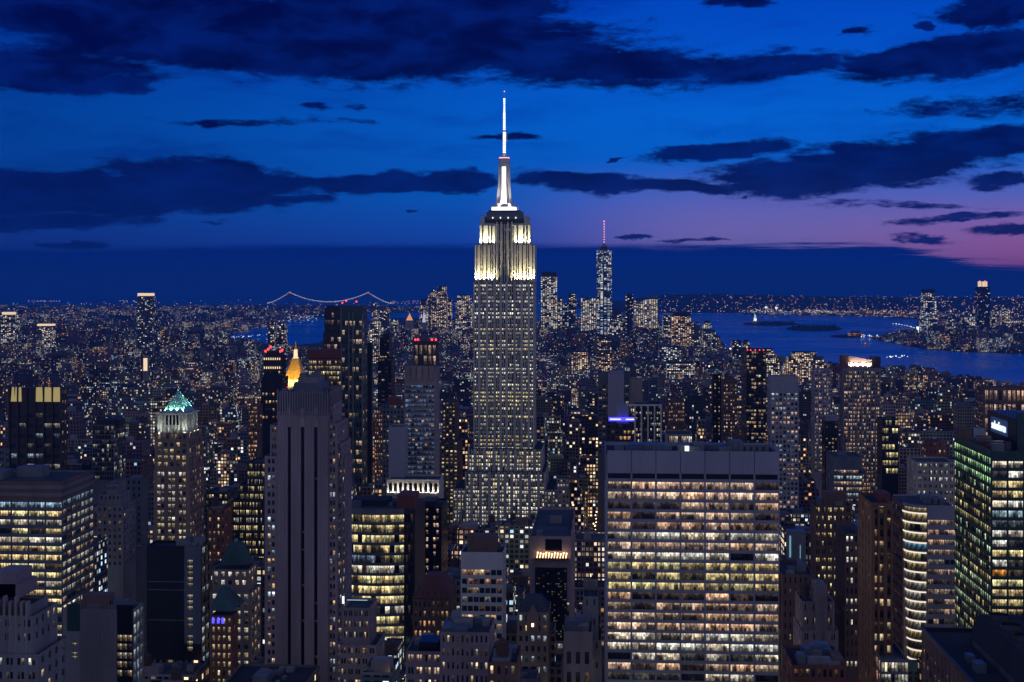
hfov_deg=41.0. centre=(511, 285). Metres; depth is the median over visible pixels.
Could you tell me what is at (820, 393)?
pale pier tower
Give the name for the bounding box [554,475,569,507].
side wing
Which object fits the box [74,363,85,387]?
apartment building
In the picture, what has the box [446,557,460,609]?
dark lower block
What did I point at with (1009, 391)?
window
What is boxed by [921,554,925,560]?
window
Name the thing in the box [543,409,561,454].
office building
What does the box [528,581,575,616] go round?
office building
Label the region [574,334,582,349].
apartment building
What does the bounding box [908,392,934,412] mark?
office building
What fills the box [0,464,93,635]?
glass office block
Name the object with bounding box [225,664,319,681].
apartment building
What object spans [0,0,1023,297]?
sky
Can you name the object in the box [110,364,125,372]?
office building
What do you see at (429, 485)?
white arcade block
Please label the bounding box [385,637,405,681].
office building
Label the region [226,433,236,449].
office building
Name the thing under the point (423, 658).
grey block
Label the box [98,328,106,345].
office building
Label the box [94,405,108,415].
office building
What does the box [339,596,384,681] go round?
twin step block
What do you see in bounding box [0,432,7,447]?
apartment building
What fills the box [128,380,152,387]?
office building
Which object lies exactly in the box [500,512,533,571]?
office building
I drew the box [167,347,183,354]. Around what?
office building
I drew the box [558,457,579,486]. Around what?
office building
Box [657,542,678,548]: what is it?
window
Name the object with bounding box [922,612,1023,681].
dark roofed block
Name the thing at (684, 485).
window
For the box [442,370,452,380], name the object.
office building
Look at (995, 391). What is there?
window
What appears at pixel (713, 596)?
window
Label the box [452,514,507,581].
apartment building
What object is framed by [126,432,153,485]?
office building
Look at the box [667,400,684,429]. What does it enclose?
amber window slab
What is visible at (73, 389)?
apartment building
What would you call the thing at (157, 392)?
apartment building
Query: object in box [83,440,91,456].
office building
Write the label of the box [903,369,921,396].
apartment building
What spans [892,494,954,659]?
office building
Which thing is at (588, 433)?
apartment building
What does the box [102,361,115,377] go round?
apartment building
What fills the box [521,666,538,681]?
office building
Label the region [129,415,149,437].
office building
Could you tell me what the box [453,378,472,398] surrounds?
office building
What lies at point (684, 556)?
window
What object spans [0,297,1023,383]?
water
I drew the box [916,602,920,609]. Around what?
window
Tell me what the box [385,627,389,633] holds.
window
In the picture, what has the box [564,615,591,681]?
ornate corner block
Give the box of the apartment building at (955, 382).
[943,377,964,388]
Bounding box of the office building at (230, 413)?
[220,403,241,432]
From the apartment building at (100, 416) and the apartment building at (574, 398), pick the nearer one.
the apartment building at (100, 416)
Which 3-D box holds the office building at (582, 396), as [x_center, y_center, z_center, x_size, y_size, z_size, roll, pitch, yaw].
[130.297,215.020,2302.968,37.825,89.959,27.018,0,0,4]
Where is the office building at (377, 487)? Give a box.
[373,478,381,495]
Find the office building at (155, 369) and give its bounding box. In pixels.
[154,362,156,376]
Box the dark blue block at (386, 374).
[378,334,394,406]
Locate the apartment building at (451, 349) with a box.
[447,345,459,354]
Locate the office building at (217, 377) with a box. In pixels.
[209,371,226,385]
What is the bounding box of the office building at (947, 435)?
[915,424,953,456]
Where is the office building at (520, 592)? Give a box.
[516,585,524,608]
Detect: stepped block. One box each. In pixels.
[207,496,232,590]
[763,348,779,383]
[784,351,825,383]
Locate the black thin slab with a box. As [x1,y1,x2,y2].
[367,343,372,482]
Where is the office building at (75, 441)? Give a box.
[67,434,91,452]
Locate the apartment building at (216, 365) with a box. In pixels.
[210,360,222,370]
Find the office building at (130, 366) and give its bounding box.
[121,360,135,372]
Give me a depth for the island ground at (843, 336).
6877.51 m
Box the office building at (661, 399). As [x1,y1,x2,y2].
[656,393,675,409]
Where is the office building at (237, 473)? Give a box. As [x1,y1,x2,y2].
[228,464,246,484]
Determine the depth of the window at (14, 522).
668.37 m
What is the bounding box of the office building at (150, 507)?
[148,489,153,524]
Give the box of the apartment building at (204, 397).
[199,388,208,403]
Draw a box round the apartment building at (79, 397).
[67,394,85,400]
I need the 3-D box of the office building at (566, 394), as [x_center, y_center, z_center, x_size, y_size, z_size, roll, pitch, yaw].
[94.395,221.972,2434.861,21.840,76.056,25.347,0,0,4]
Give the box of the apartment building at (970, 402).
[955,395,974,410]
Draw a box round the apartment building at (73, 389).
[65,384,80,393]
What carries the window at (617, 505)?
in the office slab
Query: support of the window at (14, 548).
in the glass office block at (46, 523)
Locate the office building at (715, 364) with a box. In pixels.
[710,359,720,369]
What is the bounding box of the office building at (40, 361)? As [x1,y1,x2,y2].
[32,357,47,365]
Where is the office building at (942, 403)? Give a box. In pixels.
[935,384,949,413]
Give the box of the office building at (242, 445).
[237,427,247,463]
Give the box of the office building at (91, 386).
[81,374,101,401]
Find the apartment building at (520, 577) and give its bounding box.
[511,569,529,595]
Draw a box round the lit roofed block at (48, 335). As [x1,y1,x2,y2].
[37,324,56,347]
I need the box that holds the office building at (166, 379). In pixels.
[158,372,173,386]
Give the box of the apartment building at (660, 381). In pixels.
[652,375,664,394]
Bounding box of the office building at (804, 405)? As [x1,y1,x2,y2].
[799,388,810,420]
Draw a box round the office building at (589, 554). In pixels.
[575,531,603,579]
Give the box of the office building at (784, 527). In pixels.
[780,524,809,567]
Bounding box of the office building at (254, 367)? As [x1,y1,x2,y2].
[249,359,258,380]
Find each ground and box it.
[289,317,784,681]
[743,322,796,325]
[786,326,841,330]
[831,334,864,337]
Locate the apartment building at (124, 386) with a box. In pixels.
[116,383,137,395]
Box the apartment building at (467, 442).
[462,437,472,478]
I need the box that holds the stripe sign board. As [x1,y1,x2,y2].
[143,355,148,380]
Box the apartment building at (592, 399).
[585,391,597,406]
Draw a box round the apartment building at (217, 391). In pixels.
[208,384,226,403]
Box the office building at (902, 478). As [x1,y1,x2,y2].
[899,458,906,493]
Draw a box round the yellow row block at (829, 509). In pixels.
[810,490,851,601]
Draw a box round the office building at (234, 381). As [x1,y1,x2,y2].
[231,376,236,386]
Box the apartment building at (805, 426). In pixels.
[800,420,809,450]
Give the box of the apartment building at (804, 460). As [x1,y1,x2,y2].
[799,428,809,477]
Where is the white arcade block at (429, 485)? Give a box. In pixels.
[386,475,443,497]
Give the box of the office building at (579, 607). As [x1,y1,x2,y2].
[576,603,600,627]
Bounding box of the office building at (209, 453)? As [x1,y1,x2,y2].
[198,417,214,491]
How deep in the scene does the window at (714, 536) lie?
562.55 m
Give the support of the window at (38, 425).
in the lit crown tower at (37, 425)
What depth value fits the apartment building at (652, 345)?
4606.32 m
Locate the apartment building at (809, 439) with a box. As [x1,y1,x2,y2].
[808,419,810,450]
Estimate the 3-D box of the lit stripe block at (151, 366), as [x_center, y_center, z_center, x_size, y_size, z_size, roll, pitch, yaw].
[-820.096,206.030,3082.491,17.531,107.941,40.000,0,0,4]
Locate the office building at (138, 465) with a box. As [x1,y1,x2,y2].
[126,449,150,490]
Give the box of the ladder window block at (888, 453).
[877,415,898,502]
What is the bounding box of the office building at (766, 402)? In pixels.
[740,391,767,413]
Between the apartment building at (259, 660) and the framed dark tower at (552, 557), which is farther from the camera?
the framed dark tower at (552, 557)
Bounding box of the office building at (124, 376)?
[116,371,135,383]
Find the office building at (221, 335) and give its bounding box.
[217,332,227,343]
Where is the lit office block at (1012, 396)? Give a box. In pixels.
[975,386,1023,434]
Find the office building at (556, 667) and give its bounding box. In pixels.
[506,615,562,681]
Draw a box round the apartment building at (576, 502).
[570,473,583,529]
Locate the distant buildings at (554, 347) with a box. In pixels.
[0,305,1023,681]
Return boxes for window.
[0,502,10,506]
[0,511,10,515]
[0,519,10,524]
[0,528,10,532]
[0,537,10,541]
[0,546,10,550]
[0,554,10,559]
[0,563,10,567]
[11,433,16,437]
[11,443,16,447]
[12,502,26,506]
[12,511,26,515]
[12,520,26,524]
[12,528,26,533]
[12,537,26,541]
[12,546,26,550]
[12,555,26,559]
[29,502,43,506]
[29,511,43,515]
[29,520,43,524]
[29,529,43,533]
[29,537,43,542]
[29,546,43,550]
[29,555,43,559]
[29,564,43,568]
[29,590,43,594]
[32,572,43,577]
[36,423,42,427]
[37,581,43,585]
[45,423,50,427]
[46,502,60,507]
[46,511,60,515]
[46,520,60,524]
[46,529,60,533]
[46,537,60,542]
[46,546,60,551]
[46,555,60,559]
[46,564,60,568]
[46,573,60,577]
[46,581,60,586]
[46,590,60,594]
[48,599,60,603]
[54,423,59,427]
[371,515,375,521]
[371,525,375,531]
[371,535,375,542]
[371,546,375,552]
[371,556,375,562]
[371,566,375,572]
[371,576,375,582]
[371,586,375,592]
[376,535,379,542]
[381,535,384,542]
[381,606,384,613]
[385,515,389,521]
[385,525,389,531]
[385,535,389,542]
[385,546,389,552]
[385,556,389,562]
[385,566,389,572]
[385,576,389,582]
[385,586,389,592]
[385,596,389,602]
[385,606,389,613]
[385,617,389,623]
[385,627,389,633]
[390,545,393,552]
[390,616,393,623]
[395,555,398,562]
[395,626,398,633]
[399,515,403,521]
[399,525,403,531]
[399,535,403,541]
[399,545,403,551]
[399,555,403,561]
[399,565,403,572]
[399,575,403,582]
[399,586,403,592]
[399,596,403,602]
[399,606,403,612]
[399,616,403,622]
[399,626,403,632]
[567,652,570,663]
[567,672,570,681]
[576,652,579,663]
[576,672,579,681]
[585,652,588,663]
[585,672,588,681]
[608,482,629,488]
[608,492,629,498]
[608,502,629,508]
[608,512,629,518]
[608,522,629,528]
[608,532,629,538]
[608,542,629,548]
[608,552,629,558]
[632,482,654,488]
[632,492,654,498]
[632,502,654,508]
[632,512,654,518]
[632,522,654,528]
[632,532,654,538]
[632,542,654,548]
[632,552,654,558]
[632,562,654,568]
[632,572,654,578]
[657,482,678,488]
[657,492,678,498]
[657,502,678,508]
[657,512,678,518]
[657,522,678,528]
[657,532,678,538]
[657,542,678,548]
[657,552,678,559]
[657,563,678,569]
[657,573,678,579]
[657,583,678,589]
[657,593,678,599]
[681,482,703,488]
[681,492,703,498]
[681,502,703,508]
[681,513,703,519]
[681,523,703,529]
[681,533,703,539]
[681,543,703,549]
[681,553,703,559]
[681,563,703,569]
[681,573,703,579]
[681,583,703,589]
[681,593,703,599]
[681,603,703,609]
[681,613,703,619]
[706,483,728,489]
[706,493,728,499]
[706,503,728,509]
[706,513,728,519]
[706,523,728,529]
[706,533,728,539]
[706,543,728,549]
[706,553,728,559]
[706,563,728,569]
[706,573,728,579]
[706,583,728,589]
[706,593,728,600]
[706,604,728,610]
[706,614,728,620]
[706,624,728,630]
[706,634,728,640]
[706,644,728,650]
[731,483,752,489]
[731,493,752,499]
[731,503,752,509]
[731,513,752,519]
[731,523,752,529]
[731,533,752,539]
[731,543,752,549]
[731,553,752,560]
[731,564,752,570]
[731,574,752,580]
[731,584,752,590]
[731,594,752,600]
[731,604,752,610]
[731,614,752,620]
[731,624,752,630]
[731,634,752,640]
[731,644,752,650]
[731,654,752,660]
[731,665,752,671]
[755,483,777,489]
[755,493,777,499]
[755,503,777,509]
[755,513,777,519]
[755,523,777,530]
[755,534,777,540]
[755,544,777,550]
[755,554,777,560]
[755,564,777,570]
[755,574,777,580]
[755,584,777,590]
[755,594,777,600]
[755,604,777,610]
[755,614,777,621]
[755,625,777,631]
[755,635,777,641]
[755,645,777,651]
[755,655,777,661]
[755,665,777,671]
[755,675,777,681]
[800,669,803,676]
[817,669,820,676]
[888,662,890,671]
[909,513,913,520]
[910,523,914,530]
[910,533,914,540]
[910,543,914,549]
[910,552,914,559]
[910,562,914,569]
[911,592,915,599]
[911,601,915,608]
[914,514,919,521]
[915,524,919,530]
[915,533,919,540]
[915,543,920,550]
[915,553,920,560]
[915,563,920,570]
[915,573,920,580]
[915,582,920,589]
[916,592,920,599]
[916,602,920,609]
[916,612,920,619]
[916,622,920,629]
[916,632,920,638]
[916,641,920,648]
[916,651,920,657]
[920,514,926,521]
[920,524,925,531]
[920,534,925,540]
[921,544,925,550]
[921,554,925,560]
[921,563,925,570]
[921,573,925,580]
[921,583,925,590]
[921,593,925,599]
[921,603,925,609]
[921,613,925,619]
[990,390,992,399]
[993,461,1006,467]
[993,471,1006,477]
[993,481,1006,486]
[993,491,1006,496]
[993,501,1006,506]
[993,511,1006,516]
[993,520,1006,526]
[993,530,1006,536]
[993,540,1006,546]
[993,550,1006,556]
[993,560,1006,565]
[993,570,1006,575]
[993,580,1006,585]
[993,590,1006,595]
[993,599,1006,605]
[993,609,1006,612]
[994,390,996,399]
[999,390,1001,399]
[1003,390,1005,400]
[1008,390,1010,400]
[1009,461,1022,467]
[1009,471,1022,477]
[1009,481,1022,487]
[1009,491,1022,496]
[1009,501,1022,506]
[1009,511,1022,516]
[1009,521,1022,526]
[1009,530,1022,536]
[1009,540,1022,546]
[1009,550,1022,556]
[1009,560,1022,566]
[1009,570,1022,576]
[1009,580,1022,585]
[1009,590,1022,595]
[1009,600,1022,605]
[1009,610,1022,613]
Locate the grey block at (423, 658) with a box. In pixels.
[406,632,439,681]
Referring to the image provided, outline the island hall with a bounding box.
[848,330,862,335]
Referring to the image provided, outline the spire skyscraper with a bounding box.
[453,91,556,524]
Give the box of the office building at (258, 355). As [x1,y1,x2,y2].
[253,351,261,363]
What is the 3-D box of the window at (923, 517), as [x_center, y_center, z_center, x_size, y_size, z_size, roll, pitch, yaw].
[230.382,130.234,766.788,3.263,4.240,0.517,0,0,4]
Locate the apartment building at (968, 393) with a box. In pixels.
[961,389,974,398]
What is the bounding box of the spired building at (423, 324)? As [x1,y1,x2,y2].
[422,312,425,331]
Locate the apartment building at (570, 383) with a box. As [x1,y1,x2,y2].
[563,379,578,394]
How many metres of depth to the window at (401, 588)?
728.17 m
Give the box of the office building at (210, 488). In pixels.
[205,485,221,492]
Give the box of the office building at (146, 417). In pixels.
[135,414,149,420]
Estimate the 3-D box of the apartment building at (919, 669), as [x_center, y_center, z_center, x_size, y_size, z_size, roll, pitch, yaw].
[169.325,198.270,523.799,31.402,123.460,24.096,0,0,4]
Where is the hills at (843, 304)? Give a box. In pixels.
[614,294,1023,312]
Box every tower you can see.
[0,448,8,467]
[0,565,66,681]
[8,386,66,469]
[92,418,125,504]
[97,481,135,601]
[125,475,147,646]
[138,293,154,348]
[154,391,203,540]
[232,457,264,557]
[245,404,262,463]
[261,346,287,456]
[265,371,351,681]
[268,321,276,350]
[277,323,286,362]
[286,342,304,390]
[323,306,340,348]
[341,300,366,494]
[369,319,380,362]
[371,302,378,318]
[379,306,390,332]
[388,424,407,477]
[390,319,398,331]
[404,366,439,474]
[413,339,438,365]
[420,299,428,328]
[425,497,447,574]
[428,292,431,329]
[432,289,437,328]
[437,286,447,327]
[440,399,461,523]
[448,297,451,327]
[456,295,472,328]
[461,532,505,644]
[517,593,549,681]
[530,508,574,681]
[541,272,556,329]
[557,297,561,327]
[562,303,567,329]
[568,293,575,328]
[571,350,587,373]
[580,298,596,330]
[583,587,601,681]
[596,221,611,334]
[598,338,610,370]
[598,371,629,532]
[608,309,623,336]
[608,373,623,419]
[625,294,632,337]
[633,300,643,327]
[644,296,657,327]
[659,346,680,360]
[663,314,671,338]
[666,361,693,380]
[671,312,690,346]
[691,322,699,344]
[702,321,711,348]
[711,330,716,348]
[711,374,720,442]
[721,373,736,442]
[741,348,765,442]
[742,340,749,347]
[768,374,798,507]
[793,576,837,649]
[811,368,830,496]
[822,415,837,489]
[839,355,880,491]
[858,490,892,681]
[919,289,936,332]
[954,400,1023,627]
[975,281,989,329]
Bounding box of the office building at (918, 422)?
[912,416,928,429]
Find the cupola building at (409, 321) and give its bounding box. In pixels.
[405,313,413,329]
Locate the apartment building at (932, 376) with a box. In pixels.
[922,371,937,381]
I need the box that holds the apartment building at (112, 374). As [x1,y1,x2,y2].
[106,370,117,380]
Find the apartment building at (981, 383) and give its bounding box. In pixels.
[974,380,988,388]
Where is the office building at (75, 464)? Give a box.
[67,459,91,469]
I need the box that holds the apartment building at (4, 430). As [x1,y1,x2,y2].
[0,421,7,437]
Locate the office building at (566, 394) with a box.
[561,389,570,405]
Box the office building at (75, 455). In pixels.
[67,446,83,458]
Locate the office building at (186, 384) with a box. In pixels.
[181,380,192,393]
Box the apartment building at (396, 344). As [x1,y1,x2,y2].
[393,339,400,352]
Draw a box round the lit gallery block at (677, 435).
[665,421,691,441]
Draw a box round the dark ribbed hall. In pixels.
[780,558,813,681]
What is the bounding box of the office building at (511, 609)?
[506,582,517,621]
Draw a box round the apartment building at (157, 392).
[150,388,165,400]
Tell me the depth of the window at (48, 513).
667.23 m
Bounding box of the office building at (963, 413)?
[953,398,974,431]
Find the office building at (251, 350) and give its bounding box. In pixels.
[245,344,256,359]
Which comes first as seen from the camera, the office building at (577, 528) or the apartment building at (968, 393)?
the office building at (577, 528)
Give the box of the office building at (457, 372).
[452,366,462,379]
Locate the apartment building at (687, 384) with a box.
[677,380,695,391]
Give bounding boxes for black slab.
[147,536,209,681]
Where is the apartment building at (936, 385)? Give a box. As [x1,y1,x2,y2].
[923,382,942,397]
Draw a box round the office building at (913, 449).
[899,442,921,464]
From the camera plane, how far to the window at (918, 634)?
769.85 m
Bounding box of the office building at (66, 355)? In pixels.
[50,352,70,359]
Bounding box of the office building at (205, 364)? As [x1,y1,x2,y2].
[198,360,210,369]
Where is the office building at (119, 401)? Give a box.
[109,391,136,415]
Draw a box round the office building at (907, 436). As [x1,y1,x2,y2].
[899,427,919,445]
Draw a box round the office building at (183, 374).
[172,366,187,379]
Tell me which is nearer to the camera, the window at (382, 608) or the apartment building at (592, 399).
the window at (382, 608)
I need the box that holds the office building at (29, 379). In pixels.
[14,372,38,386]
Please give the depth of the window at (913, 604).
771.17 m
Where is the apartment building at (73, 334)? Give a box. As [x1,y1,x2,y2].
[68,328,79,344]
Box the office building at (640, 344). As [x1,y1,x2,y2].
[637,336,643,353]
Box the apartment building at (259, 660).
[249,657,264,663]
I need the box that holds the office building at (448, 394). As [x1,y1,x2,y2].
[440,387,456,400]
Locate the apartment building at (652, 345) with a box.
[649,338,654,353]
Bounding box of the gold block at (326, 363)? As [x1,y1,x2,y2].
[307,349,340,385]
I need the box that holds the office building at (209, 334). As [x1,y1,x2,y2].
[205,330,214,343]
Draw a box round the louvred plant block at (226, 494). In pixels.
[205,485,237,540]
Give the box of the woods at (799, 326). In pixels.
[792,323,836,329]
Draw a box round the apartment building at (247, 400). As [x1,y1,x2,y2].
[237,394,260,405]
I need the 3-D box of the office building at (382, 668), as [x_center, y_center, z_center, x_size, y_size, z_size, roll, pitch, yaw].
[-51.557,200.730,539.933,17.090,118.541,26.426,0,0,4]
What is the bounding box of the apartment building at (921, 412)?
[912,404,932,427]
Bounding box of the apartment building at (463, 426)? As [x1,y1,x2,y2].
[459,417,468,438]
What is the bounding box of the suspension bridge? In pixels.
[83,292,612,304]
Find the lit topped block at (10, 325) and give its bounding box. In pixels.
[1,312,19,343]
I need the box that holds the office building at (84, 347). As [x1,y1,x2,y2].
[79,342,89,352]
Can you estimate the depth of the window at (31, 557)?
667.72 m
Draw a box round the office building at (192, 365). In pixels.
[186,359,198,374]
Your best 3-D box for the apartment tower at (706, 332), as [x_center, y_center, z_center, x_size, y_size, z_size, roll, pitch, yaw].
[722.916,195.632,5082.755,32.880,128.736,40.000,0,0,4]
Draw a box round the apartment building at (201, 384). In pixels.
[196,380,210,390]
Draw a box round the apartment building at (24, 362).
[19,358,31,367]
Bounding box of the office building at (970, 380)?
[957,375,981,388]
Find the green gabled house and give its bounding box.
[209,586,243,681]
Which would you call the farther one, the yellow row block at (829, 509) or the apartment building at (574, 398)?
the apartment building at (574, 398)
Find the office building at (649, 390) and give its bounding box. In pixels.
[643,377,656,401]
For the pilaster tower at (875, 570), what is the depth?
472.81 m
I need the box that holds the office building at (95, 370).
[87,365,101,375]
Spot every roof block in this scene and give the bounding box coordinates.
[210,538,260,681]
[382,396,403,495]
[412,571,456,636]
[606,404,633,441]
[782,641,845,681]
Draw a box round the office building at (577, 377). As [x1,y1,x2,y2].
[566,374,580,381]
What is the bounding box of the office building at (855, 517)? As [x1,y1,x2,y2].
[852,513,857,520]
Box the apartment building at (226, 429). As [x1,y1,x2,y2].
[208,415,234,439]
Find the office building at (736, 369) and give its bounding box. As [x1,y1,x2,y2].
[732,360,740,374]
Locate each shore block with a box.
[945,319,956,329]
[960,316,967,323]
[968,313,975,325]
[990,311,999,324]
[1000,306,1009,327]
[1010,320,1023,327]
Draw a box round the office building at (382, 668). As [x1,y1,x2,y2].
[361,640,399,681]
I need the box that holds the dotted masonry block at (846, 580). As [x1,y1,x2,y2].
[835,521,857,681]
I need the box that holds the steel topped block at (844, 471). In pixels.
[826,451,862,503]
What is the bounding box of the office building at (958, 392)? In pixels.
[956,385,964,397]
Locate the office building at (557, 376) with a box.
[549,368,565,391]
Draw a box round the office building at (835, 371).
[831,365,839,384]
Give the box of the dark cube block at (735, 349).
[731,340,740,359]
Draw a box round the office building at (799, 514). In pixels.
[780,508,809,521]
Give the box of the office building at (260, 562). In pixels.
[210,544,264,657]
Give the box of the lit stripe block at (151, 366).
[141,352,153,387]
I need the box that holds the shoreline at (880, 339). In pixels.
[743,313,1023,353]
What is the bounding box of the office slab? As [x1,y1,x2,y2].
[604,439,779,681]
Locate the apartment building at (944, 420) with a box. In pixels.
[930,412,952,430]
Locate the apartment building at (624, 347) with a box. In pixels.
[620,341,628,355]
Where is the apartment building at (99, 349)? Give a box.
[93,346,106,351]
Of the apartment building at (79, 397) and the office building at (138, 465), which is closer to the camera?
the office building at (138, 465)
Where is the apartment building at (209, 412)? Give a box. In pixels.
[195,403,221,422]
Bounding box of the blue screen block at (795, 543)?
[780,529,807,565]
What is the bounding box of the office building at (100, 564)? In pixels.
[94,538,107,591]
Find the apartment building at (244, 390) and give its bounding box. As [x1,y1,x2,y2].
[235,385,255,405]
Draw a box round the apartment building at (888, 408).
[881,396,895,417]
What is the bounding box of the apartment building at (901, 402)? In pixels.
[881,391,908,410]
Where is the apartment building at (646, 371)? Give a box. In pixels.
[640,367,652,376]
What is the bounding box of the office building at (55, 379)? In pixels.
[46,371,64,387]
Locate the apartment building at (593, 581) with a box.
[575,573,603,649]
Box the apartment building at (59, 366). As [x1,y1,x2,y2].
[57,358,73,371]
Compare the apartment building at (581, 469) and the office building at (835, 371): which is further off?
the office building at (835, 371)
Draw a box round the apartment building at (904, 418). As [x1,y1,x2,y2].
[896,409,911,429]
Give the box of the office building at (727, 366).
[724,361,730,374]
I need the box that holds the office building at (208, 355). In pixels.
[201,350,213,360]
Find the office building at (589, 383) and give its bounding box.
[582,378,596,387]
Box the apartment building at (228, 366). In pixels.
[223,362,235,376]
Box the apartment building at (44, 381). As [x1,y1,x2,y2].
[39,376,50,387]
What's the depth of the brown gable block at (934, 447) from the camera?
981.91 m
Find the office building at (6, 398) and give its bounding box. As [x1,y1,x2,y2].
[5,380,24,421]
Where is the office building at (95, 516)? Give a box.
[94,505,96,527]
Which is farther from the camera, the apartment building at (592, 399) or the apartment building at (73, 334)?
the apartment building at (73, 334)
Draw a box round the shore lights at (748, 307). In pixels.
[33,295,1022,321]
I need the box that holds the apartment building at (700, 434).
[695,419,706,442]
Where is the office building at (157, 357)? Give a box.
[154,352,160,365]
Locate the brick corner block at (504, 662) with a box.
[488,637,520,681]
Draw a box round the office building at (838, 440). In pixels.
[838,431,839,450]
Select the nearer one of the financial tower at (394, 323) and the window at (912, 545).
the window at (912, 545)
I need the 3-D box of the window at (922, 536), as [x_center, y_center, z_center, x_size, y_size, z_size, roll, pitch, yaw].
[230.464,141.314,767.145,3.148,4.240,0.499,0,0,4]
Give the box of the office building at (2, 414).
[0,408,4,423]
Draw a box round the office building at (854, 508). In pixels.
[851,504,857,514]
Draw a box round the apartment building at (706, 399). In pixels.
[702,384,710,408]
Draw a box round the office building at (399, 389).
[395,379,403,401]
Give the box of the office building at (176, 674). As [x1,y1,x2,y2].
[150,667,207,681]
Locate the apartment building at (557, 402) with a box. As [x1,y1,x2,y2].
[552,390,564,418]
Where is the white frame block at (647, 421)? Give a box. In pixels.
[627,402,661,441]
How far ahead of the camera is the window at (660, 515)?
563.92 m
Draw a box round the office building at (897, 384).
[892,379,903,390]
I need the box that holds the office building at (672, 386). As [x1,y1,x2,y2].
[669,382,676,391]
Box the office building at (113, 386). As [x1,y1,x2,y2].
[109,380,124,402]
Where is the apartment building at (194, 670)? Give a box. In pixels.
[144,652,207,681]
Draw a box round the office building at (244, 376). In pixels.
[237,368,250,386]
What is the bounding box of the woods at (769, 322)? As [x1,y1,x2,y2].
[758,320,793,324]
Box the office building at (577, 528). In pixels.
[575,525,579,534]
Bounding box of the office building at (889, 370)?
[885,365,893,379]
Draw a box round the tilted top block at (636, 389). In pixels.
[630,377,642,416]
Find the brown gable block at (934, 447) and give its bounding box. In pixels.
[922,438,946,457]
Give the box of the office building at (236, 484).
[233,483,240,496]
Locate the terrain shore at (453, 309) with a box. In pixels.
[50,305,455,312]
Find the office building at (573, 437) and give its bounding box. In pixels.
[566,418,579,464]
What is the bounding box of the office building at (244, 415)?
[240,401,247,425]
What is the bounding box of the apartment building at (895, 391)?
[886,390,898,395]
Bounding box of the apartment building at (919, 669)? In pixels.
[917,657,921,681]
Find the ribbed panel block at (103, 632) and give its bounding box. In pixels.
[63,591,143,681]
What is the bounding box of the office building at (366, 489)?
[360,483,372,495]
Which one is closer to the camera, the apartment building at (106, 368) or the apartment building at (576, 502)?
the apartment building at (576, 502)
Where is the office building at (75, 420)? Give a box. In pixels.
[67,404,88,436]
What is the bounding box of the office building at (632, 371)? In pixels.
[629,366,636,376]
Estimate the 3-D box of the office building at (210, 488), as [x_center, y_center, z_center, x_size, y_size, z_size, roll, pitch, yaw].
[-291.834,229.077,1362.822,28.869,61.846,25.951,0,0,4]
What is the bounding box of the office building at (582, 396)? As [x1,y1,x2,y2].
[578,387,597,409]
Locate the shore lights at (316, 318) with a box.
[8,304,1011,337]
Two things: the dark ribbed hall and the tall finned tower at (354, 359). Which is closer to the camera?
the dark ribbed hall
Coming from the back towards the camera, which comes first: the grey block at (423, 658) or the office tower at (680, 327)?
the office tower at (680, 327)
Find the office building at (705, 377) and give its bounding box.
[700,372,710,382]
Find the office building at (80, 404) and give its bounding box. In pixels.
[67,398,91,436]
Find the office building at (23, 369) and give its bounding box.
[17,367,27,372]
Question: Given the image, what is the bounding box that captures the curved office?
[352,490,424,662]
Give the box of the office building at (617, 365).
[613,360,622,370]
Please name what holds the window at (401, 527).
in the curved office
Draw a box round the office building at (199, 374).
[194,366,204,384]
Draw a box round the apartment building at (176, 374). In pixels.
[164,368,181,379]
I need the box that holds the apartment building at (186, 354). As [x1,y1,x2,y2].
[180,350,192,362]
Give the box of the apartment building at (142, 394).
[121,387,153,401]
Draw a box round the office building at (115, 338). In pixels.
[111,333,120,344]
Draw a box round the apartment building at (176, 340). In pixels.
[172,334,180,347]
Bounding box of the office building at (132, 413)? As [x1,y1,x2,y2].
[123,409,148,419]
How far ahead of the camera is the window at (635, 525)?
564.61 m
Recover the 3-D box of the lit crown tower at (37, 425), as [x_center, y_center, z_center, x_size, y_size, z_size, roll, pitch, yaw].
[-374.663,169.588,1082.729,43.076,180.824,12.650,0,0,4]
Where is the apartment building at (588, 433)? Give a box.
[569,407,597,456]
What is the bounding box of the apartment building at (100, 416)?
[96,411,113,421]
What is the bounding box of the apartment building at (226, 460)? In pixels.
[217,444,236,486]
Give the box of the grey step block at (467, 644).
[440,610,494,681]
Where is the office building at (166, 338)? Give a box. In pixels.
[161,334,171,346]
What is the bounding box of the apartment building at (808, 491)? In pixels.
[799,472,818,511]
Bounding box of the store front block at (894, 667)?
[875,641,908,681]
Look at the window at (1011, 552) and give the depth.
606.78 m
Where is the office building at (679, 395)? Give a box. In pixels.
[664,390,684,399]
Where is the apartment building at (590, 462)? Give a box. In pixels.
[580,455,597,515]
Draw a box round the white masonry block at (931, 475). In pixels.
[907,456,954,505]
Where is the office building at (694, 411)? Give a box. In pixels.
[683,389,705,441]
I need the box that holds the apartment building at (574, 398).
[559,388,577,405]
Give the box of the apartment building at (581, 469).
[555,464,587,523]

